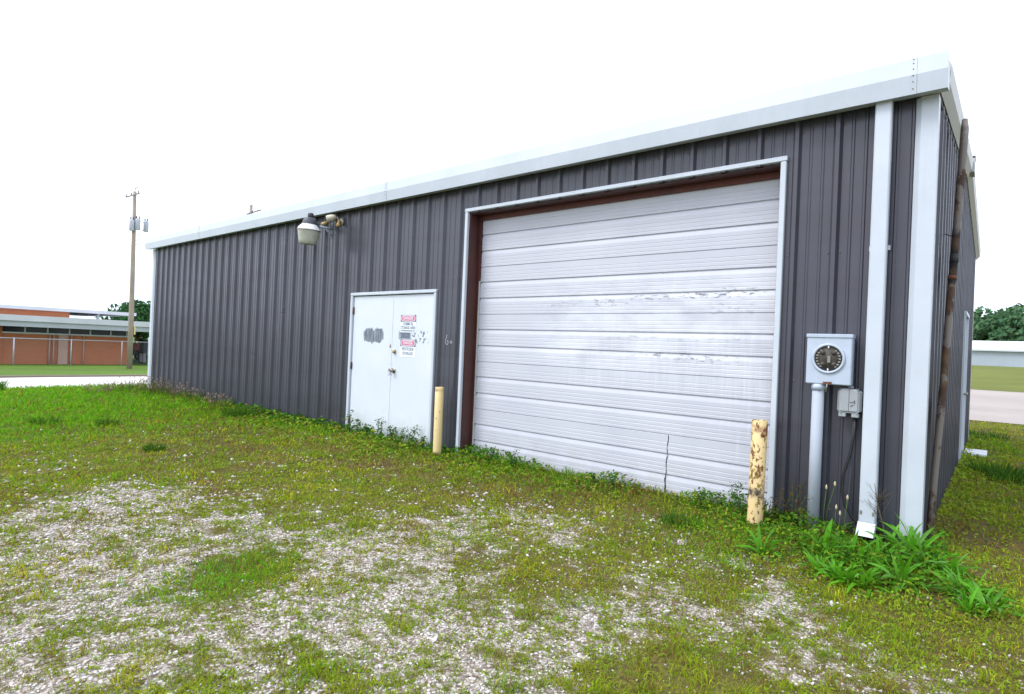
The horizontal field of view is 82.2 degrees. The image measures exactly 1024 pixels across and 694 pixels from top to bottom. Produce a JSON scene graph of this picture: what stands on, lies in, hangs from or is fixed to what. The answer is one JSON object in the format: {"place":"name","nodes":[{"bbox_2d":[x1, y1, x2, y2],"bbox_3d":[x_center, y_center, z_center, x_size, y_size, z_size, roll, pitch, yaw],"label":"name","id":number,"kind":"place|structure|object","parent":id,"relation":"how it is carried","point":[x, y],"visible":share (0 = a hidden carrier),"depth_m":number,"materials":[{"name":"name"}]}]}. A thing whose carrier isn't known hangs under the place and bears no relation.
{"place":"outdoors","nodes":[
{"label":"outdoors","id":0,"kind":"place"},
{"bbox_2d":[0,376,146,388],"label":"road","id":1,"kind":"structure","parent":0,"point":[36,381],"depth_m":19.83,"materials":[{"name":"concrete"}]},
{"bbox_2d":[0,304,149,364],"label":"brick building","id":2,"kind":"structure","parent":0,"point":[43,324],"depth_m":37.36,"materials":[{"name":"red brick"}]},
{"bbox_2d":[93,380,132,391],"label":"seed grass","id":3,"kind":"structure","parent":0,"point":[119,387],"depth_m":13.41,"materials":[{"name":"green plant"}]},
{"bbox_2d":[114,374,151,390],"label":"seed grass","id":4,"kind":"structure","parent":0,"point":[140,386],"depth_m":13.69,"materials":[{"name":"green plant"}]},
{"bbox_2d":[133,335,146,359],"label":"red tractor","id":5,"kind":"object","parent":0,"point":[136,349],"visible":0.15,"depth_m":46.52,"materials":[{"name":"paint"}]},
{"bbox_2d":[127,376,164,392],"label":"seed grass","id":6,"kind":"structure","parent":0,"point":[144,383],"depth_m":13.38,"materials":[{"name":"green plant"}]},
{"bbox_2d":[143,376,176,394],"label":"seed grass","id":7,"kind":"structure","parent":0,"point":[161,386],"depth_m":12.99,"materials":[{"name":"green plant"}]},
{"bbox_2d":[0,337,1023,693],"bbox_3d":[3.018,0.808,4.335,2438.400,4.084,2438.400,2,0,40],"label":"ground","id":8,"kind":"structure","parent":0,"point":[1008,379],"depth_m":3.35,"materials":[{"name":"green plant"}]},
{"bbox_2d":[0,379,11,390],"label":"grass tuft","id":9,"kind":"object","parent":8,"relation":"on","point":[3,385],"visible":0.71,"depth_m":13.29,"materials":[{"name":"green plant"}]},
{"bbox_2d":[27,415,63,424],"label":"grass tuft","id":10,"kind":"object","parent":8,"relation":"on","point":[43,419],"visible":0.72,"depth_m":8.57,"materials":[{"name":"green plant"}]},
{"bbox_2d":[0,374,146,377],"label":"kerb","id":11,"kind":"structure","parent":8,"relation":"on","point":[9,376],"depth_m":23.57,"materials":[{"name":"concrete"}]},
{"bbox_2d":[0,337,148,365],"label":"chain link fence","id":12,"kind":"object","parent":8,"relation":"on","point":[14,347],"visible":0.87,"depth_m":36.16,"materials":[{"name":"grey metal"}]},
{"bbox_2d":[79,383,115,393],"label":"seed grass","id":13,"kind":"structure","parent":8,"relation":"on","point":[97,390],"depth_m":13.01,"materials":[{"name":"green plant"}]},
{"bbox_2d":[93,416,121,426],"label":"grass tuft","id":14,"kind":"object","parent":8,"relation":"on","point":[107,421],"visible":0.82,"depth_m":8.71,"materials":[{"name":"green plant"}]},
{"bbox_2d":[96,303,149,342],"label":"tree","id":15,"kind":"object","parent":8,"relation":"on","point":[140,316],"visible":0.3,"depth_m":69.78,"materials":[{"name":"green plant"}]},
{"bbox_2d":[121,299,150,312],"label":"tree","id":16,"kind":"object","parent":8,"relation":"on","point":[145,305],"visible":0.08,"depth_m":90.10,"materials":[{"name":"green plant"}]},
{"bbox_2d":[125,187,148,368],"bbox_3d":[-21.226,-3.734,32.987,0.521,10.550,1.258,2,0,40],"label":"utility pole","id":17,"kind":"object","parent":8,"relation":"on","point":[134,223],"visible":0.99,"depth_m":32.90,"materials":[{"name":"brown wood"}]},
{"bbox_2d":[138,339,147,361],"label":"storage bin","id":18,"kind":"object","parent":8,"relation":"on","point":[143,349],"visible":0.41,"depth_m":44.70,"materials":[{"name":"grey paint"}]},
{"bbox_2d":[142,442,168,452],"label":"grass tuft","id":19,"kind":"object","parent":8,"relation":"on","point":[148,447],"visible":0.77,"depth_m":6.96,"materials":[{"name":"green plant"}]},
{"bbox_2d":[157,381,192,397],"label":"seed grass","id":20,"kind":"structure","parent":8,"relation":"on","point":[175,393],"depth_m":12.42,"materials":[{"name":"green plant"}]},
{"bbox_2d":[176,385,209,401],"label":"seed grass","id":21,"kind":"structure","parent":8,"relation":"on","point":[196,393],"depth_m":11.86,"materials":[{"name":"green plant"}]},
{"bbox_2d":[204,392,231,406],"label":"seed grass","id":22,"kind":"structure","parent":8,"relation":"on","point":[210,400],"depth_m":11.20,"materials":[{"name":"green plant"}]},
{"bbox_2d":[219,404,261,417],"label":"grass tuft","id":23,"kind":"object","parent":8,"relation":"on","point":[239,411],"visible":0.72,"depth_m":10.05,"materials":[{"name":"green plant"}]},
{"bbox_2d":[246,205,261,214],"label":"utility pole","id":24,"kind":"object","parent":8,"relation":"on","point":[250,209],"visible":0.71,"depth_m":45.65,"materials":[{"name":"wood"}]},
{"bbox_2d":[340,409,353,431],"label":"stalk weed","id":25,"kind":"object","parent":8,"relation":"on","point":[349,428],"visible":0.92,"depth_m":8.66,"materials":[{"name":"green plant"}]},
{"bbox_2d":[354,419,362,433],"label":"stalk weed","id":26,"kind":"object","parent":8,"relation":"on","point":[358,424],"visible":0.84,"depth_m":8.55,"materials":[{"name":"green plant"}]},
{"bbox_2d":[364,423,370,434],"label":"stalk weed","id":27,"kind":"object","parent":8,"relation":"on","point":[366,428],"visible":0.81,"depth_m":8.38,"materials":[{"name":"green plant"}]},
{"bbox_2d":[374,418,385,437],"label":"stalk weed","id":28,"kind":"object","parent":8,"relation":"on","point":[380,429],"visible":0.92,"depth_m":8.19,"materials":[{"name":"green plant"}]},
{"bbox_2d":[387,425,396,439],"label":"stalk weed","id":29,"kind":"object","parent":8,"relation":"on","point":[390,429],"visible":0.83,"depth_m":8.05,"materials":[{"name":"green plant"}]},
{"bbox_2d":[396,427,407,444],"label":"stalk weed","id":30,"kind":"object","parent":8,"relation":"on","point":[401,431],"visible":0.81,"depth_m":7.95,"materials":[{"name":"green plant"}]},
{"bbox_2d":[403,424,421,446],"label":"stalk weed","id":31,"kind":"object","parent":8,"relation":"on","point":[414,433],"visible":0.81,"depth_m":7.78,"materials":[{"name":"green plant"}]},
{"bbox_2d":[432,636,437,642],"bbox_3d":[-0.369,1.401,2.809,0.023,0.030,0.039,43,25,-7],"label":"stone","id":32,"kind":"object","parent":8,"relation":"on","point":[434,638],"visible":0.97,"depth_m":2.80,"materials":[{"name":"stone"}]},
{"bbox_2d":[433,387,443,454],"bbox_3d":[-0.929,0.983,7.389,0.110,0.957,0.110,2,0,40],"label":"bollard","id":33,"kind":"object","parent":8,"relation":"on","point":[438,421],"visible":0.91,"depth_m":7.34,"materials":[{"name":"yellow paint"}]},
{"bbox_2d":[484,444,495,460],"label":"stalk weed","id":34,"kind":"object","parent":8,"relation":"on","point":[490,455],"visible":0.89,"depth_m":6.88,"materials":[{"name":"green plant"}]},
{"bbox_2d":[0,390,1023,693],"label":"leafy ground cover","id":35,"kind":"object","parent":8,"relation":"on","point":[780,526],"visible":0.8,"depth_m":4.31,"materials":[{"name":"green plant"}]},
{"bbox_2d":[507,449,519,466],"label":"stalk weed","id":36,"kind":"object","parent":8,"relation":"on","point":[511,460],"visible":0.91,"depth_m":6.69,"materials":[{"name":"green plant"}]},
{"bbox_2d":[145,50,980,542],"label":"metal building","id":37,"kind":"structure","parent":8,"relation":"on","point":[693,276],"depth_m":6.04,"materials":[{"name":"grey metal"}]},
{"bbox_2d":[297,213,333,245],"bbox_3d":[-3.054,-1.792,9.033,0.348,0.481,0.567,2,0,19],"label":"yard light","id":38,"kind":"object","parent":37,"relation":"attached to","point":[308,230],"visible":1,"depth_m":8.83,"materials":[{"name":"metal"}]},
{"bbox_2d":[321,214,343,226],"bbox_3d":[-2.815,-1.952,9.108,0.455,0.207,0.166,2,0,28],"label":"floodlight","id":39,"kind":"object","parent":37,"relation":"attached to","point":[330,218],"visible":0.98,"depth_m":9.05,"materials":[{"name":"beige plastic"}]},
{"bbox_2d":[348,295,393,437],"bbox_3d":[-2.046,0.279,8.563,0.968,2.048,0.064,2,0,40],"label":"door leaf","id":40,"kind":"structure","parent":37,"relation":"in","point":[370,366],"depth_m":8.55,"materials":[{"name":"paint"}]},
{"bbox_2d":[388,294,433,446],"bbox_3d":[-1.391,0.305,7.991,0.853,2.048,0.105,2,0,40],"label":"door leaf","id":41,"kind":"structure","parent":37,"relation":"in","point":[410,376],"depth_m":7.97,"materials":[{"name":"paint"}]},
{"bbox_2d":[400,339,415,357],"bbox_3d":[-1.430,0.017,8.042,0.326,0.244,0.005,2,0,40],"label":"danger sign","id":42,"kind":"object","parent":41,"relation":"attached to","point":[407,347],"visible":1,"depth_m":8.04,"materials":[{"name":"white plastic"}]},
{"bbox_2d":[400,315,415,332],"bbox_3d":[-1.425,-0.321,8.051,0.326,0.244,0.005,2,0,40],"label":"danger sign","id":43,"kind":"object","parent":41,"relation":"attached to","point":[408,323],"visible":1,"depth_m":8.05,"materials":[{"name":"white plastic"}]},
{"bbox_2d":[474,409,768,507],"bbox_3d":[0.917,1.139,6.327,3.609,0.599,0.039,2,0,40],"label":"door section","id":44,"kind":"structure","parent":37,"relation":"in","point":[675,463],"depth_m":6.10,"materials":[{"name":"paint"}]},
{"bbox_2d":[475,362,771,447],"bbox_3d":[0.944,0.540,6.330,3.609,0.599,0.037,2,0,40],"label":"door section","id":45,"kind":"structure","parent":37,"relation":"in","point":[723,409],"depth_m":6.06,"materials":[{"name":"paint"}]},
{"bbox_2d":[477,313,774,379],"bbox_3d":[0.969,-0.059,6.331,3.609,0.599,0.037,2,0,40],"label":"door section","id":46,"kind":"structure","parent":37,"relation":"in","point":[731,345],"depth_m":6.03,"materials":[{"name":"paint"}]},
{"bbox_2d":[479,245,776,313],"bbox_3d":[0.995,-0.658,6.332,3.609,0.599,0.037,2,0,40],"label":"door section","id":47,"kind":"structure","parent":37,"relation":"in","point":[735,280],"depth_m":6.03,"materials":[{"name":"paint"}]},
{"bbox_2d":[481,179,779,266],"bbox_3d":[1.020,-1.258,6.333,3.609,0.599,0.037,2,0,40],"label":"door section","id":48,"kind":"structure","parent":37,"relation":"in","point":[745,215],"depth_m":6.03,"materials":[{"name":"paint"}]},
{"bbox_2d":[806,334,855,530],"bbox_3d":[2.495,0.716,4.653,0.329,1.635,0.124,2,0,40],"label":"meter box","id":49,"kind":"object","parent":37,"relation":"attached to","point":[830,359],"visible":0.99,"depth_m":4.66,"materials":[{"name":"metal"}]},
{"bbox_2d":[837,386,862,417],"bbox_3d":[2.629,0.423,4.571,0.168,0.244,0.089,2,0,40],"label":"cable box","id":50,"kind":"object","parent":37,"relation":"attached to","point":[849,400],"visible":0.97,"depth_m":4.54,"materials":[{"name":"grey plastic"}]},
{"bbox_2d":[847,426,852,517],"bbox_3d":[2.639,0.930,4.570,0.030,0.793,0.016,2,0,40],"label":"cable","id":51,"kind":"object","parent":50,"relation":"hanging from","point":[850,477],"visible":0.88,"depth_m":4.57,"materials":[{"name":"rubber"}]},
{"bbox_2d":[841,418,874,543],"bbox_3d":[2.683,1.027,4.506,0.278,0.982,0.052,2,0,40],"label":"cable","id":52,"kind":"object","parent":50,"relation":"hanging from","point":[845,469],"visible":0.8,"depth_m":4.56,"materials":[{"name":"black plastic"}]},
{"bbox_2d":[961,336,967,440],"bbox_3d":[6.756,0.611,8.769,0.079,2.131,0.930,2,0,40],"label":"side door leaf","id":53,"kind":"structure","parent":37,"relation":"in","point":[966,393],"depth_m":9.09,"materials":[{"name":"white metal"}]},
{"bbox_2d":[590,472,595,486],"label":"stalk weed","id":54,"kind":"object","parent":8,"relation":"on","point":[593,475],"visible":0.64,"depth_m":5.97,"materials":[{"name":"green plant"}]},
{"bbox_2d":[609,475,615,486],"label":"stalk weed","id":55,"kind":"object","parent":8,"relation":"on","point":[612,476],"visible":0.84,"depth_m":5.84,"materials":[{"name":"green plant"}]},
{"bbox_2d":[659,508,701,530],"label":"grass tuft","id":56,"kind":"object","parent":8,"relation":"on","point":[682,517],"visible":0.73,"depth_m":4.76,"materials":[{"name":"green plant"}]},
{"bbox_2d":[697,491,707,508],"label":"stalk weed","id":57,"kind":"object","parent":8,"relation":"on","point":[703,495],"visible":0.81,"depth_m":5.24,"materials":[{"name":"green plant"}]},
{"bbox_2d":[722,482,747,514],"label":"stalk weed","id":58,"kind":"object","parent":8,"relation":"on","point":[739,498],"visible":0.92,"depth_m":5.02,"materials":[{"name":"green plant"}]},
{"bbox_2d":[747,419,767,525],"bbox_3d":[2.004,1.090,4.802,0.122,0.982,0.122,3,0,40],"label":"bollard","id":59,"kind":"object","parent":8,"relation":"on","point":[757,469],"visible":0.93,"depth_m":4.75,"materials":[{"name":"yellow paint"}]},
{"bbox_2d":[732,523,784,562],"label":"broadleaf weed","id":60,"kind":"object","parent":8,"relation":"on","point":[756,540],"visible":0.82,"depth_m":4.14,"materials":[{"name":"green plant"}]},
{"bbox_2d":[763,496,778,524],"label":"stalk weed","id":61,"kind":"object","parent":8,"relation":"on","point":[771,509],"visible":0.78,"depth_m":4.79,"materials":[{"name":"green plant"}]},
{"bbox_2d":[773,489,801,519],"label":"stalk weed","id":62,"kind":"object","parent":8,"relation":"on","point":[783,504],"visible":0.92,"depth_m":4.79,"materials":[{"name":"green plant"}]},
{"bbox_2d":[786,482,812,524],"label":"stalk weed","id":63,"kind":"object","parent":8,"relation":"on","point":[796,502],"visible":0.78,"depth_m":4.79,"materials":[{"name":"green plant"}]},
{"bbox_2d":[796,508,814,530],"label":"stalk weed","id":64,"kind":"object","parent":8,"relation":"on","point":[801,517],"visible":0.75,"depth_m":4.62,"materials":[{"name":"green plant"}]},
{"bbox_2d":[796,545,846,583],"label":"broadleaf weed","id":65,"kind":"object","parent":8,"relation":"on","point":[813,562],"visible":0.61,"depth_m":3.86,"materials":[{"name":"green plant"}]},
{"bbox_2d":[789,518,856,564],"bbox_3d":[2.208,1.369,4.145,0.438,0.328,0.488,2,0,40],"label":"broadleaf weed","id":66,"kind":"object","parent":8,"relation":"on","point":[826,535],"visible":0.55,"depth_m":4.12,"materials":[{"name":"green plant"}]},
{"bbox_2d":[822,484,827,533],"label":"seed stalk","id":67,"kind":"object","parent":8,"relation":"on","point":[826,487],"visible":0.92,"depth_m":4.56,"materials":[{"name":"green plant"}]},
{"bbox_2d":[826,482,835,525],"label":"seed stalk","id":68,"kind":"object","parent":8,"relation":"on","point":[830,498],"visible":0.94,"depth_m":4.53,"materials":[{"name":"green plant"}]},
{"bbox_2d":[810,553,880,589],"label":"broadleaf weed","id":69,"kind":"object","parent":8,"relation":"on","point":[850,572],"visible":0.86,"depth_m":3.72,"materials":[{"name":"green plant"}]},
{"bbox_2d":[844,495,848,529],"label":"seed stalk","id":70,"kind":"object","parent":8,"relation":"on","point":[847,497],"visible":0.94,"depth_m":4.47,"materials":[{"name":"green plant"}]},
{"bbox_2d":[814,524,886,572],"bbox_3d":[2.323,1.408,4.034,0.456,0.315,0.565,2,0,40],"label":"broadleaf weed","id":71,"kind":"object","parent":8,"relation":"on","point":[853,542],"visible":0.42,"depth_m":4.01,"materials":[{"name":"green plant"}]},
{"bbox_2d":[827,563,896,598],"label":"broadleaf weed","id":72,"kind":"object","parent":8,"relation":"on","point":[875,571],"visible":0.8,"depth_m":3.63,"materials":[{"name":"green plant"}]},
{"bbox_2d":[866,483,893,542],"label":"dry twig plant","id":73,"kind":"object","parent":8,"relation":"on","point":[877,501],"visible":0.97,"depth_m":4.32,"materials":[{"name":"brown plant"}]},
{"bbox_2d":[858,536,903,573],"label":"broadleaf weed","id":74,"kind":"object","parent":8,"relation":"on","point":[877,547],"visible":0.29,"depth_m":4.04,"materials":[{"name":"green plant"}]},
{"bbox_2d":[854,522,926,560],"bbox_3d":[2.694,1.414,4.148,0.539,0.300,0.363,2,0,26],"label":"broadleaf weed","id":75,"kind":"object","parent":8,"relation":"on","point":[893,534],"visible":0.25,"depth_m":4.23,"materials":[{"name":"green plant"}]},
{"bbox_2d":[858,552,943,596],"bbox_3d":[2.444,1.418,3.670,0.449,0.337,0.451,2,0,-20],"label":"broadleaf weed","id":76,"kind":"object","parent":8,"relation":"on","point":[905,570],"visible":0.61,"depth_m":3.67,"materials":[{"name":"green plant"}]},
{"bbox_2d":[866,513,966,563],"bbox_3d":[2.822,1.432,4.155,0.520,0.504,0.601,2,0,-4],"label":"broadleaf weed","id":77,"kind":"object","parent":8,"relation":"on","point":[911,536],"visible":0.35,"depth_m":4.19,"materials":[{"name":"green plant"}]},
{"bbox_2d":[890,526,974,576],"bbox_3d":[2.800,1.440,3.961,0.505,0.368,0.422,2,0,40],"label":"broadleaf weed","id":78,"kind":"object","parent":8,"relation":"on","point":[914,548],"visible":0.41,"depth_m":3.94,"materials":[{"name":"green plant"}]},
{"bbox_2d":[925,118,968,543],"bbox_3d":[3.497,-0.177,4.711,0.140,3.577,0.907,2,0,40],"label":"rusty pipe","id":79,"kind":"object","parent":8,"relation":"on","point":[954,254],"visible":0.97,"depth_m":4.72,"materials":[{"name":"brown metal"}]},
{"bbox_2d":[921,539,984,581],"bbox_3d":[2.856,1.429,3.843,0.416,0.304,0.408,2,0,40],"label":"broadleaf weed","id":80,"kind":"object","parent":8,"relation":"on","point":[962,570],"visible":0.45,"depth_m":3.81,"materials":[{"name":"green plant"}]},
{"bbox_2d":[920,564,1004,600],"bbox_3d":[2.702,1.453,3.568,0.392,0.264,0.403,2,0,-26],"label":"broadleaf weed","id":81,"kind":"object","parent":8,"relation":"on","point":[951,579],"visible":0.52,"depth_m":3.56,"materials":[{"name":"green plant"}]},
{"bbox_2d":[944,587,999,620],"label":"broadleaf weed","id":82,"kind":"object","parent":8,"relation":"on","point":[967,604],"visible":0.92,"depth_m":3.31,"materials":[{"name":"green plant"}]},
{"bbox_2d":[964,448,986,456],"bbox_3d":[7.267,1.654,9.197,0.274,0.037,0.640,2,0,40],"label":"white board","id":83,"kind":"object","parent":8,"relation":"on","point":[981,452],"visible":0.71,"depth_m":9.12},
{"bbox_2d":[973,317,988,340],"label":"tree","id":84,"kind":"object","parent":8,"relation":"on","point":[978,333],"visible":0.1,"depth_m":117.45,"materials":[{"name":"green plant"}]},
{"bbox_2d":[943,578,1023,621],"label":"broadleaf weed","id":85,"kind":"object","parent":8,"relation":"on","point":[972,586],"visible":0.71,"depth_m":3.36,"materials":[{"name":"green plant"}]},
{"bbox_2d":[973,305,994,340],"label":"tree","id":86,"kind":"object","parent":8,"relation":"on","point":[978,311],"visible":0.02,"depth_m":122.66,"materials":[{"name":"green plant"}]},
{"bbox_2d":[954,570,1019,604],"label":"broadleaf weed","id":87,"kind":"object","parent":8,"relation":"on","point":[985,591],"visible":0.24,"depth_m":3.51,"materials":[{"name":"green plant"}]},
{"bbox_2d":[969,426,1011,440],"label":"grass tuft","id":88,"kind":"object","parent":8,"relation":"on","point":[991,433],"visible":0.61,"depth_m":11.29,"materials":[{"name":"green plant"}]},
{"bbox_2d":[962,457,1023,477],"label":"grass tuft","id":89,"kind":"object","parent":8,"relation":"on","point":[982,468],"visible":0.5,"depth_m":7.59,"materials":[{"name":"green plant"}]},
{"bbox_2d":[969,389,1023,423],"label":"road","id":90,"kind":"structure","parent":8,"relation":"on","point":[998,406],"depth_m":18.13,"materials":[{"name":"grey concrete"}]},
{"bbox_2d":[972,341,1023,366],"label":"long shed","id":91,"kind":"structure","parent":8,"relation":"on","point":[1000,353],"depth_m":98.99,"materials":[{"name":"white metal"}]},
{"bbox_2d":[977,306,1023,341],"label":"tree","id":92,"kind":"object","parent":8,"relation":"on","point":[1003,325],"visible":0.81,"depth_m":113.05,"materials":[{"name":"green plant"}]},
{"bbox_2d":[985,467,1023,484],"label":"grass tuft","id":93,"kind":"object","parent":8,"relation":"on","point":[1004,476],"visible":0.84,"depth_m":7.14,"materials":[{"name":"green plant"}]},
{"bbox_2d":[994,303,1023,315],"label":"tree","id":94,"kind":"object","parent":8,"relation":"on","point":[1020,308],"visible":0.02,"depth_m":119.24,"materials":[{"name":"green plant"}]},
{"bbox_2d":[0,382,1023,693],"bbox_3d":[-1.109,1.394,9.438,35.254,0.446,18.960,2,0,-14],"label":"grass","id":95,"kind":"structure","parent":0,"point":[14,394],"depth_m":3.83,"materials":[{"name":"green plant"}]},
{"bbox_2d":[0,0,1023,318],"label":"sky","id":96,"kind":"structure","parent":0,"point":[214,110],"materials":[{"name":"white"}]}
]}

